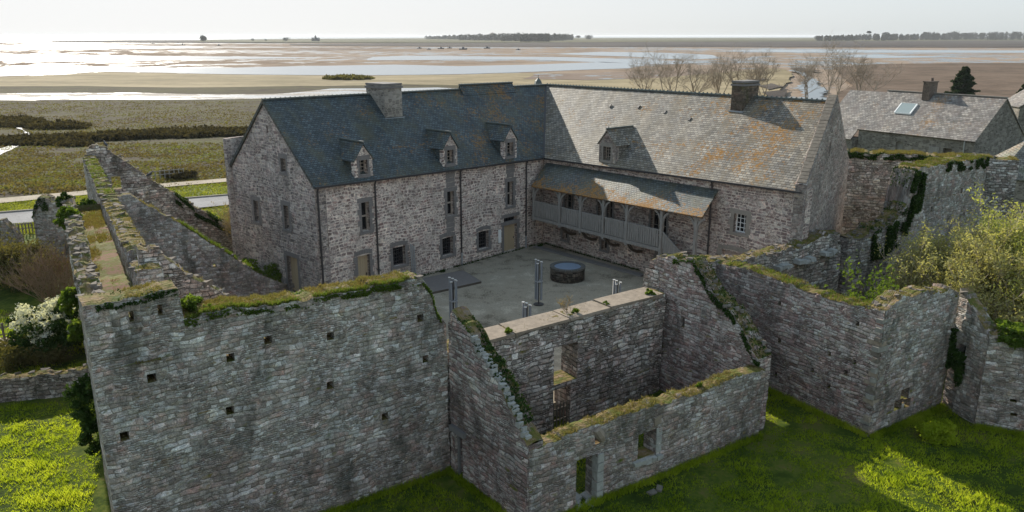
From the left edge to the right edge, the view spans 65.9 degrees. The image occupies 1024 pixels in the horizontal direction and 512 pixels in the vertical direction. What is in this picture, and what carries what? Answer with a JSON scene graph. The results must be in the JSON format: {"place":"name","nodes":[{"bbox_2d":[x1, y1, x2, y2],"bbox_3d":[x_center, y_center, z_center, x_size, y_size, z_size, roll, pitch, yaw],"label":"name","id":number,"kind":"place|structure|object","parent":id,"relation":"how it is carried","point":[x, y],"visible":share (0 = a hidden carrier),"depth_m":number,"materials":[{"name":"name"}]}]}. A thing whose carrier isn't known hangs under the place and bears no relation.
{"place":"outdoors","nodes":[
{"label":"outdoors","id":0,"kind":"place"},
{"bbox_2d":[0,45,202,49],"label":"channel water","id":1,"kind":"structure","parent":0,"point":[36,47],"depth_m":1204.91,"materials":[{"name":"grey liquid"}]},
{"bbox_2d":[0,140,225,197],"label":"green marsh","id":2,"kind":"structure","parent":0,"point":[66,150],"depth_m":110.14,"materials":[{"name":"green plant"}]},
{"bbox_2d":[0,178,225,202],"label":"gravel path","id":3,"kind":"structure","parent":0,"point":[23,198],"depth_m":85.21,"materials":[{"name":"beige gravel"}]},
{"bbox_2d":[0,195,228,222],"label":"road","id":4,"kind":"structure","parent":0,"point":[19,217],"depth_m":78.21,"materials":[{"name":"grey asphalt"}]},
{"bbox_2d":[0,182,232,261],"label":"grass verge","id":5,"kind":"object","parent":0,"point":[28,237],"depth_m":83.08,"materials":[{"name":"green plant"}]},
{"bbox_2d":[86,143,232,250],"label":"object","id":6,"kind":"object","parent":5,"relation":"on","point":[136,182],"visible":0.38,"depth_m":58.79,"materials":[{"name":"grey stone"}]},
{"bbox_2d":[174,191,230,233],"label":"ivy","id":7,"kind":"object","parent":6,"relation":"attached to","point":[203,218],"visible":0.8,"depth_m":60.77,"materials":[{"name":"green plant"}]},
{"bbox_2d":[54,40,198,41],"bbox_3d":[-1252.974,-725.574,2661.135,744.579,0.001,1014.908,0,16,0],"label":"sand spit","id":8,"kind":"structure","parent":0,"point":[127,41],"depth_m":2330.78,"materials":[{"name":"beige sand"}]},
{"bbox_2d":[0,100,261,145],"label":"salt marsh","id":9,"kind":"structure","parent":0,"point":[247,105],"depth_m":174.93,"materials":[{"name":"plant"}]},
{"bbox_2d":[0,114,247,146],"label":"marsh scrub","id":10,"kind":"object","parent":9,"relation":"on","point":[76,138],"visible":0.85,"depth_m":133.25,"materials":[{"name":"green plant"}]},
{"bbox_2d":[0,100,255,195],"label":"marsh tussocks","id":11,"kind":"object","parent":9,"relation":"on","point":[41,185],"visible":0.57,"depth_m":110.21,"materials":[{"name":"green plant"}]},
{"bbox_2d":[0,54,298,59],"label":"channel water","id":12,"kind":"structure","parent":0,"point":[28,57],"depth_m":651.34,"materials":[{"name":"grey liquid"}]},
{"bbox_2d":[0,87,452,99],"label":"marsh pools","id":13,"kind":"object","parent":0,"point":[85,96],"visible":0.66,"depth_m":229.26,"materials":[{"name":"grey liquid"}]},
{"bbox_2d":[0,84,458,100],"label":"marsh strip","id":14,"kind":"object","parent":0,"point":[168,90],"visible":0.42,"depth_m":256.06,"materials":[{"name":"grey sand"}]},
{"bbox_2d":[0,41,525,43],"bbox_3d":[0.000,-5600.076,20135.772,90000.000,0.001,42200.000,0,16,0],"label":"ground","id":15,"kind":"structure","parent":0,"point":[27,42],"depth_m":2204.31,"materials":[{"name":"beige sand"}]},
{"bbox_2d":[0,72,642,88],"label":"sand bank","id":16,"kind":"structure","parent":0,"point":[114,79],"depth_m":311.20,"materials":[{"name":"beige sand"}]},
{"bbox_2d":[0,62,643,75],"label":"channel water","id":17,"kind":"structure","parent":0,"point":[361,70],"depth_m":419.86,"materials":[{"name":"grey liquid"}]},
{"bbox_2d":[299,46,524,50],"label":"channel water","id":18,"kind":"structure","parent":0,"point":[303,49],"depth_m":1204.91,"materials":[{"name":"grey liquid"}]},
{"bbox_2d":[267,243,643,415],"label":"courtyard","id":19,"kind":"structure","parent":0,"point":[501,291],"depth_m":48.83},
{"bbox_2d":[136,244,229,300],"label":"broken cross wall","id":20,"kind":"structure","parent":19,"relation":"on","point":[186,282],"depth_m":27.79,"materials":[{"name":"grey stone"}]},
{"bbox_2d":[115,192,283,297],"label":"sloping gable wall","id":21,"kind":"structure","parent":19,"relation":"on","point":[193,250],"depth_m":44.94,"materials":[{"name":"grey stone"}]},
{"bbox_2d":[423,270,480,293],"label":"deck","id":22,"kind":"structure","parent":19,"relation":"on","point":[472,280],"depth_m":49.60,"materials":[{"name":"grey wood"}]},
{"bbox_2d":[448,277,457,318],"bbox_3d":[-3.120,2.436,42.000,0.597,2.730,0.596,0,16,0],"label":"tube cluster","id":23,"kind":"object","parent":19,"relation":"on","point":[452,282],"visible":0.74,"depth_m":41.78,"materials":[{"name":"metal"}]},
{"bbox_2d":[533,259,543,305],"bbox_3d":[1.540,1.498,45.362,0.597,2.730,0.596,0,16,0],"label":"tube cluster","id":24,"kind":"object","parent":19,"relation":"on","point":[538,272],"visible":1,"depth_m":45.25,"materials":[{"name":"metal"}]},
{"bbox_2d":[550,261,584,283],"bbox_3d":[3.550,1.038,50.487,2.280,0.860,2.280,0,16,0],"label":"stone well","id":25,"kind":"object","parent":19,"relation":"on","point":[568,272],"visible":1,"depth_m":49.76,"materials":[{"name":"grey stone"}]},
{"bbox_2d":[533,246,643,276],"bbox_3d":[5.114,0.279,54.657,0.500,0.080,10.008,-14,21,-40],"label":"cobbled gutter","id":26,"kind":"object","parent":19,"relation":"on","point":[592,261],"visible":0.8,"depth_m":54.16,"materials":[{"name":"grey stone"}]},
{"bbox_2d":[643,255,720,290],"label":"link wall","id":27,"kind":"structure","parent":19,"relation":"on","point":[651,278],"depth_m":35.64,"materials":[{"name":"grey stone"}]},
{"bbox_2d":[0,36,1008,40],"bbox_3d":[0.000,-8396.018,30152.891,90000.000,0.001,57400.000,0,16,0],"label":"sea","id":28,"kind":"structure","parent":0,"point":[31,38],"depth_m":8166.37,"materials":[{"name":"grey liquid"}]},
{"bbox_2d":[0,229,1023,511],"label":"meadow","id":29,"kind":"structure","parent":0,"point":[780,467],"depth_m":29.20,"materials":[{"name":"green plant"}]},
{"bbox_2d":[0,218,24,245],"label":"ruin stub","id":30,"kind":"object","parent":29,"relation":"on","point":[7,225],"visible":0.44,"depth_m":59.09,"materials":[{"name":"grey stone"}]},
{"bbox_2d":[0,226,65,292],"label":"olive thicket","id":31,"kind":"object","parent":29,"relation":"on","point":[6,251],"visible":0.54,"depth_m":49.43,"materials":[{"name":"green plant"}]},
{"bbox_2d":[0,235,74,304],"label":"bare thicket","id":32,"kind":"object","parent":29,"relation":"on","point":[63,280],"visible":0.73,"depth_m":44.91,"materials":[{"name":"brown plant"}]},
{"bbox_2d":[0,335,75,372],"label":"bramble","id":33,"kind":"object","parent":29,"relation":"on","point":[10,355],"visible":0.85,"depth_m":38.26,"materials":[{"name":"green plant"}]},
{"bbox_2d":[5,295,83,359],"bbox_3d":[-23.258,3.591,39.924,3.975,2.994,4.177,-11,19,-34],"label":"blossom bush","id":34,"kind":"object","parent":29,"relation":"on","point":[52,321],"visible":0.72,"depth_m":38.84,"materials":[{"name":"white plant"}]},
{"bbox_2d":[0,363,88,402],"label":"field wall","id":35,"kind":"structure","parent":29,"relation":"on","point":[45,383],"depth_m":35.09,"materials":[{"name":"grey stone"}]},
{"bbox_2d":[33,193,69,260],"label":"ivy pillar","id":36,"kind":"structure","parent":29,"relation":"on","point":[44,226],"depth_m":59.00,"materials":[{"name":"grey stone"}]},
{"bbox_2d":[60,195,108,495],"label":"parapet wall","id":37,"kind":"structure","parent":29,"relation":"on","point":[85,275],"depth_m":28.20,"materials":[{"name":"grey stone"}]},
{"bbox_2d":[51,205,82,229],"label":"ivy","id":38,"kind":"object","parent":37,"relation":"attached to","point":[63,212],"visible":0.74,"depth_m":35.26,"materials":[{"name":"green plant"}]},
{"bbox_2d":[58,286,78,314],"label":"ivy","id":39,"kind":"object","parent":37,"relation":"attached to","point":[68,300],"visible":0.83,"depth_m":26.68,"materials":[{"name":"green plant"}]},
{"bbox_2d":[66,318,83,341],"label":"ivy","id":40,"kind":"object","parent":37,"relation":"attached to","point":[74,328],"visible":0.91,"depth_m":23.99,"materials":[{"name":"green plant"}]},
{"bbox_2d":[62,373,95,423],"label":"ivy","id":41,"kind":"object","parent":37,"relation":"attached to","point":[81,390],"visible":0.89,"depth_m":22.76,"materials":[{"name":"green plant"}]},
{"bbox_2d":[76,413,101,455],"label":"ivy","id":42,"kind":"object","parent":37,"relation":"attached to","point":[86,437],"visible":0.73,"depth_m":24.30,"materials":[{"name":"green plant"}]},
{"bbox_2d":[77,204,162,368],"bbox_3d":[-16.450,3.600,32.861,1.448,7.400,23.541,-9,18,-29],"label":"wall walk","id":43,"kind":"object","parent":37,"relation":"on","point":[110,268],"depth_m":33.53,"materials":[{"name":"beige"}]},
{"bbox_2d":[82,155,163,286],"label":"crest wall","id":44,"kind":"structure","parent":29,"relation":"on","point":[127,238],"depth_m":34.03,"materials":[{"name":"grey stone"}]},
{"bbox_2d":[78,270,449,511],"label":"tall ruin wall","id":45,"kind":"structure","parent":29,"relation":"on","point":[317,406],"depth_m":24.81,"materials":[{"name":"grey stone"}]},
{"bbox_2d":[91,280,178,312],"bbox_3d":[-10.623,1.116,22.258,2.176,0.411,1.162,-10,19,-32],"label":"ivy","id":46,"kind":"object","parent":45,"relation":"attached to","point":[110,305],"visible":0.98,"depth_m":21.88,"materials":[{"name":"green plant"}]},
{"bbox_2d":[180,293,210,312],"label":"weed clump","id":47,"kind":"object","parent":45,"relation":"on","point":[190,305],"visible":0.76,"depth_m":23.25,"materials":[{"name":"green plant"}]},
{"bbox_2d":[183,270,441,326],"bbox_3d":[-6.227,1.896,25.591,8.483,2.098,1.176,-10,19,-33],"label":"ivy","id":48,"kind":"object","parent":45,"relation":"attached to","point":[377,288],"visible":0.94,"depth_m":25.28,"materials":[{"name":"green plant"}]},
{"bbox_2d":[448,306,542,511],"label":"gable wall","id":49,"kind":"structure","parent":29,"relation":"on","point":[491,442],"depth_m":26.90,"materials":[{"name":"stone"}]},
{"bbox_2d":[457,315,533,428],"bbox_3d":[-0.540,3.984,26.511,0.747,3.193,3.787,-12,19,-36],"label":"ivy","id":50,"kind":"object","parent":49,"relation":"attached to","point":[489,346],"visible":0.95,"depth_m":26.25,"materials":[{"name":"green plant"}]},
{"bbox_2d":[223,78,848,291],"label":"manor house","id":51,"kind":"structure","parent":29,"relation":"on","point":[377,178],"depth_m":49.33,"materials":[{"name":"stone"}]},
{"bbox_2d":[283,250,301,290],"bbox_3d":[-13.078,0.981,47.593,1.794,2.525,0.327,14,21,41],"label":"door","id":52,"kind":"structure","parent":51,"relation":"in","point":[295,268],"depth_m":47.78,"materials":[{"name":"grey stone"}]},
{"bbox_2d":[353,249,374,277],"bbox_3d":[-9.061,0.857,47.788,0.427,2.660,1.474,14,21,41],"label":"door","id":53,"kind":"structure","parent":51,"relation":"in","point":[361,266],"depth_m":47.75,"materials":[{"name":"beige wood"}]},
{"bbox_2d":[357,196,373,234],"bbox_3d":[-8.917,-2.444,47.162,0.695,2.195,1.164,14,21,41],"label":"window","id":54,"kind":"structure","parent":51,"relation":"in","point":[362,211],"depth_m":47.15,"materials":[{"name":"paint"}]},
{"bbox_2d":[389,240,409,269],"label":"window","id":55,"kind":"structure","parent":51,"relation":"in","point":[396,257],"depth_m":49.65,"materials":[{"name":"stone"}]},
{"bbox_2d":[439,231,456,259],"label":"window","id":56,"kind":"structure","parent":51,"relation":"in","point":[444,247],"depth_m":52.53,"materials":[{"name":"stone"}]},
{"bbox_2d":[444,186,457,218],"bbox_3d":[-4.232,-3.561,52.003,0.720,2.045,1.214,14,21,41],"label":"window","id":57,"kind":"structure","parent":51,"relation":"in","point":[447,195],"depth_m":52.01,"materials":[{"name":"paint"}]},
{"bbox_2d":[476,225,491,252],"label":"window","id":58,"kind":"structure","parent":51,"relation":"in","point":[481,241],"depth_m":54.96,"materials":[{"name":"stone"}]},
{"bbox_2d":[504,177,515,209],"bbox_3d":[-0.336,-4.496,56.004,0.710,2.195,1.194,14,21,41],"label":"window","id":59,"kind":"structure","parent":51,"relation":"in","point":[507,181],"depth_m":55.93,"materials":[{"name":"paint"}]},
{"bbox_2d":[501,219,519,252],"bbox_3d":[-0.210,-1.473,56.760,0.327,2.225,1.944,14,21,41],"label":"door","id":60,"kind":"structure","parent":51,"relation":"in","point":[507,234],"depth_m":56.91,"materials":[{"name":"beige wood"}]},
{"bbox_2d":[531,163,718,255],"bbox_3d":[6.930,-2.121,51.963,1.868,6.408,15.822,-13,20,-38],"label":"timber gallery","id":61,"kind":"object","parent":51,"relation":"attached to","point":[689,201],"visible":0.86,"depth_m":51.16,"materials":[{"name":"wood"}]},
{"bbox_2d":[728,208,751,237],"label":"window","id":62,"kind":"structure","parent":51,"relation":"in","point":[743,219],"depth_m":45.95,"materials":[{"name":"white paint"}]},
{"bbox_2d":[447,287,665,465],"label":"back cottage wall","id":63,"kind":"structure","parent":29,"relation":"on","point":[611,352],"depth_m":32.99,"materials":[{"name":"grey"}]},
{"bbox_2d":[528,363,765,511],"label":"front cottage wall","id":64,"kind":"structure","parent":29,"relation":"on","point":[713,412],"depth_m":28.13,"materials":[{"name":"grey stone"}]},
{"bbox_2d":[318,387,1023,511],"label":"wall foot weeds","id":65,"kind":"object","parent":29,"relation":"on","point":[675,470],"depth_m":29.31,"materials":[{"name":"green plant"}]},
{"bbox_2d":[650,251,770,430],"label":"gable wall","id":66,"kind":"structure","parent":29,"relation":"on","point":[702,340],"depth_m":33.65,"materials":[{"name":"grey stone"}]},
{"bbox_2d":[672,253,771,367],"bbox_3d":[8.678,2.054,32.816,0.967,3.653,4.980,-10,19,-33],"label":"ivy","id":67,"kind":"object","parent":66,"relation":"attached to","point":[718,304],"visible":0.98,"depth_m":32.36,"materials":[{"name":"green plant"}]},
{"bbox_2d":[696,229,840,292],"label":"back enclosure wall","id":68,"kind":"structure","parent":29,"relation":"on","point":[813,258],"depth_m":42.98,"materials":[{"name":"grey"}]},
{"bbox_2d":[714,255,896,436],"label":"enclosure wall","id":69,"kind":"structure","parent":29,"relation":"on","point":[821,344],"depth_m":33.57,"materials":[{"name":"grey stone"}]},
{"bbox_2d":[824,249,905,300],"bbox_3d":[16.209,2.841,35.861,4.087,6.460,4.014,-4,16,-15],"label":"elder bush","id":70,"kind":"object","parent":29,"relation":"on","point":[882,287],"visible":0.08,"depth_m":35.54,"materials":[{"name":"green plant"}]},
{"bbox_2d":[836,200,908,299],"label":"rough crest wall","id":71,"kind":"structure","parent":29,"relation":"on","point":[858,239],"depth_m":46.27,"materials":[{"name":"grey stone"}]},
{"bbox_2d":[859,201,908,260],"bbox_3d":[22.160,-1.516,47.230,3.641,3.155,1.516,-10,19,-33],"label":"ivy","id":72,"kind":"object","parent":71,"relation":"attached to","point":[892,233],"visible":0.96,"depth_m":46.80,"materials":[{"name":"green plant"}]},
{"bbox_2d":[864,283,958,435],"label":"corner wall","id":73,"kind":"structure","parent":29,"relation":"on","point":[924,320],"depth_m":32.34,"materials":[{"name":"grey stone"}]},
{"bbox_2d":[841,147,1019,234],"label":"ruin wall","id":74,"kind":"structure","parent":29,"relation":"on","point":[867,184],"depth_m":54.56,"materials":[{"name":"grey stone"}]},
{"bbox_2d":[848,149,932,160],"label":"ivy","id":75,"kind":"object","parent":74,"relation":"attached to","point":[872,156],"visible":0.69,"depth_m":54.08,"materials":[{"name":"green plant"}]},
{"bbox_2d":[839,78,1023,155],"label":"farmhouse","id":76,"kind":"object","parent":29,"relation":"on","point":[929,119],"visible":0.54,"depth_m":83.77,"materials":[{"name":"stone"}]},
{"bbox_2d":[914,417,959,445],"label":"meadow clump","id":77,"kind":"object","parent":29,"relation":"on","point":[932,431],"visible":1,"depth_m":31.40,"materials":[{"name":"green plant"}]},
{"bbox_2d":[883,152,995,289],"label":"ruin block","id":78,"kind":"structure","parent":29,"relation":"on","point":[946,196],"depth_m":49.60,"materials":[{"name":"grey stone"}]},
{"bbox_2d":[890,166,927,227],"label":"ivy","id":79,"kind":"object","parent":78,"relation":"attached to","point":[918,198],"visible":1,"depth_m":47.48,"materials":[{"name":"green plant"}]},
{"bbox_2d":[946,157,996,171],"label":"ivy","id":80,"kind":"object","parent":78,"relation":"attached to","point":[961,167],"visible":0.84,"depth_m":50.49,"materials":[{"name":"green plant"}]},
{"bbox_2d":[870,203,1023,327],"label":"willow shrub","id":81,"kind":"object","parent":29,"relation":"on","point":[962,264],"visible":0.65,"depth_m":36.73,"materials":[{"name":"green plant"}]},
{"bbox_2d":[941,287,997,423],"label":"dark return wall","id":82,"kind":"structure","parent":29,"relation":"on","point":[974,324],"depth_m":32.92,"materials":[{"name":"grey stone"}]},
{"bbox_2d":[945,327,966,386],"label":"ivy","id":83,"kind":"object","parent":82,"relation":"attached to","point":[956,358],"visible":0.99,"depth_m":33.34,"materials":[{"name":"green plant"}]},
{"bbox_2d":[938,201,1020,249],"bbox_3d":[28.006,0.346,42.966,7.997,7.683,7.979,0,16,0],"label":"willow shrub","id":84,"kind":"object","parent":29,"relation":"on","point":[956,221],"visible":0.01,"depth_m":44.36,"materials":[{"name":"green plant"}]},
{"bbox_2d":[957,180,1023,322],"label":"willow shrub","id":85,"kind":"object","parent":29,"relation":"on","point":[1019,244],"visible":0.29,"depth_m":37.40,"materials":[{"name":"green plant"}]},
{"bbox_2d":[974,328,1023,431],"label":"edge buttress wall","id":86,"kind":"structure","parent":29,"relation":"on","point":[1000,401],"depth_m":31.94,"materials":[{"name":"grey stone"}]},
{"bbox_2d":[995,318,1023,349],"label":"ivy","id":87,"kind":"object","parent":86,"relation":"attached to","point":[1014,333],"visible":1,"depth_m":31.33,"materials":[{"name":"green plant"}]},
{"bbox_2d":[995,142,1023,227],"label":"stone outbuilding","id":88,"kind":"structure","parent":29,"relation":"on","point":[1017,150],"depth_m":65.96,"materials":[{"name":"grey stone"}]},
{"bbox_2d":[0,43,1023,137],"bbox_3d":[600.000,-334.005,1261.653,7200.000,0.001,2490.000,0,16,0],"label":"tidal flat","id":89,"kind":"structure","parent":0,"point":[331,57],"depth_m":686.65,"materials":[{"name":"beige sand"}]},
{"bbox_2d":[322,73,374,79],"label":"marsh islet","id":90,"kind":"object","parent":89,"relation":"on","point":[343,76],"visible":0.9,"depth_m":316.75,"materials":[{"name":"green plant"}]},
{"bbox_2d":[0,0,1023,35],"label":"sky","id":91,"kind":"structure","parent":0,"point":[17,17],"materials":[{"name":"white"}]},
{"bbox_2d":[366,55,706,64],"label":"channel water","id":92,"kind":"structure","parent":0,"point":[407,57],"depth_m":622.73,"materials":[{"name":"grey liquid"}]},
{"bbox_2d":[194,38,1023,42],"bbox_3d":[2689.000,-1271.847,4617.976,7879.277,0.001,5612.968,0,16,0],"label":"dune land","id":93,"kind":"structure","parent":0,"point":[391,40],"depth_m":2785.42,"materials":[{"name":"green soil"}]},
{"bbox_2d":[424,32,573,41],"bbox_3d":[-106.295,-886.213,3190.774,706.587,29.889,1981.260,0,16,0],"label":"wood","id":94,"kind":"object","parent":93,"relation":"on","point":[535,37],"visible":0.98,"depth_m":2732.79,"materials":[{"name":"green"}]},
{"bbox_2d":[816,31,1023,40],"bbox_3d":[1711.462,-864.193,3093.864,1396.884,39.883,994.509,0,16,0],"label":"wood","id":95,"kind":"object","parent":93,"relation":"on","point":[967,36],"visible":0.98,"depth_m":3133.41,"materials":[{"name":"grey"}]},
{"bbox_2d":[524,70,710,79],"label":"mud bank","id":96,"kind":"structure","parent":0,"point":[595,76],"depth_m":348.27,"materials":[{"name":"beige sand"}]},
{"bbox_2d":[561,52,716,59],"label":"channel water","id":97,"kind":"structure","parent":0,"point":[669,56],"depth_m":755.47,"materials":[{"name":"grey liquid"}]},
{"bbox_2d":[290,41,1023,47],"bbox_3d":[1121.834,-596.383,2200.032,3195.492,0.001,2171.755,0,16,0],"label":"marsh","id":98,"kind":"structure","parent":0,"point":[1008,44],"depth_m":1579.88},
{"bbox_2d":[630,68,792,95],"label":"mud bank","id":99,"kind":"structure","parent":0,"point":[782,76],"depth_m":295.26,"materials":[{"name":"beige sand"}]},
{"bbox_2d":[625,50,671,89],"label":"bare tree","id":100,"kind":"object","parent":99,"relation":"on","point":[645,73],"visible":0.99,"depth_m":217.83,"materials":[{"name":"brown plant"}]},
{"bbox_2d":[640,38,700,90],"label":"bare tree","id":101,"kind":"object","parent":99,"relation":"on","point":[672,69],"visible":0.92,"depth_m":219.94,"materials":[{"name":"plant"}]},
{"bbox_2d":[674,56,724,91],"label":"bare tree","id":102,"kind":"object","parent":99,"relation":"on","point":[702,77],"visible":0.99,"depth_m":217.71,"materials":[{"name":"brown plant"}]},
{"bbox_2d":[701,48,746,93],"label":"bare tree","id":103,"kind":"object","parent":99,"relation":"on","point":[718,78],"visible":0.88,"depth_m":218.72,"materials":[{"name":"plant"}]},
{"bbox_2d":[717,44,783,82],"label":"bare tree","id":104,"kind":"object","parent":99,"relation":"on","point":[758,69],"visible":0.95,"depth_m":216.48,"materials":[{"name":"brown plant"}]},
{"bbox_2d":[759,54,841,98],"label":"bare tree","id":105,"kind":"object","parent":99,"relation":"on","point":[808,74],"visible":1,"depth_m":203.24,"materials":[{"name":"brown plant"}]},
{"bbox_2d":[789,70,827,99],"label":"stream","id":106,"kind":"structure","parent":0,"point":[817,93],"depth_m":248.39,"materials":[{"name":"grey liquid"}]},
{"bbox_2d":[728,50,1023,52],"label":"channel water","id":107,"kind":"structure","parent":0,"point":[924,51],"depth_m":899.22,"materials":[{"name":"grey liquid"}]},
{"bbox_2d":[835,63,1023,136],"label":"brown flat","id":108,"kind":"structure","parent":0,"point":[1000,79],"depth_m":327.67,"materials":[{"name":"brown sand"}]},
{"bbox_2d":[803,32,881,95],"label":"bare tree","id":109,"kind":"object","parent":108,"relation":"on","point":[835,64],"visible":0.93,"depth_m":205.38,"materials":[{"name":"plant"}]},
{"bbox_2d":[834,48,904,91],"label":"bare tree","id":110,"kind":"object","parent":108,"relation":"on","point":[857,80],"visible":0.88,"depth_m":206.61,"materials":[{"name":"plant"}]},
{"bbox_2d":[944,66,980,94],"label":"pine tree","id":111,"kind":"object","parent":108,"relation":"on","point":[963,81],"visible":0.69,"depth_m":181.14,"materials":[{"name":"green plant"}]},
{"label":"garden lawn","id":112,"kind":"structure","parent":0,"visible":0},
{"bbox_2d":[1008,90,1023,141],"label":"grey barn","id":113,"kind":"structure","parent":112,"relation":"on","point":[1016,100],"depth_m":110.14,"materials":[{"name":"stone"}]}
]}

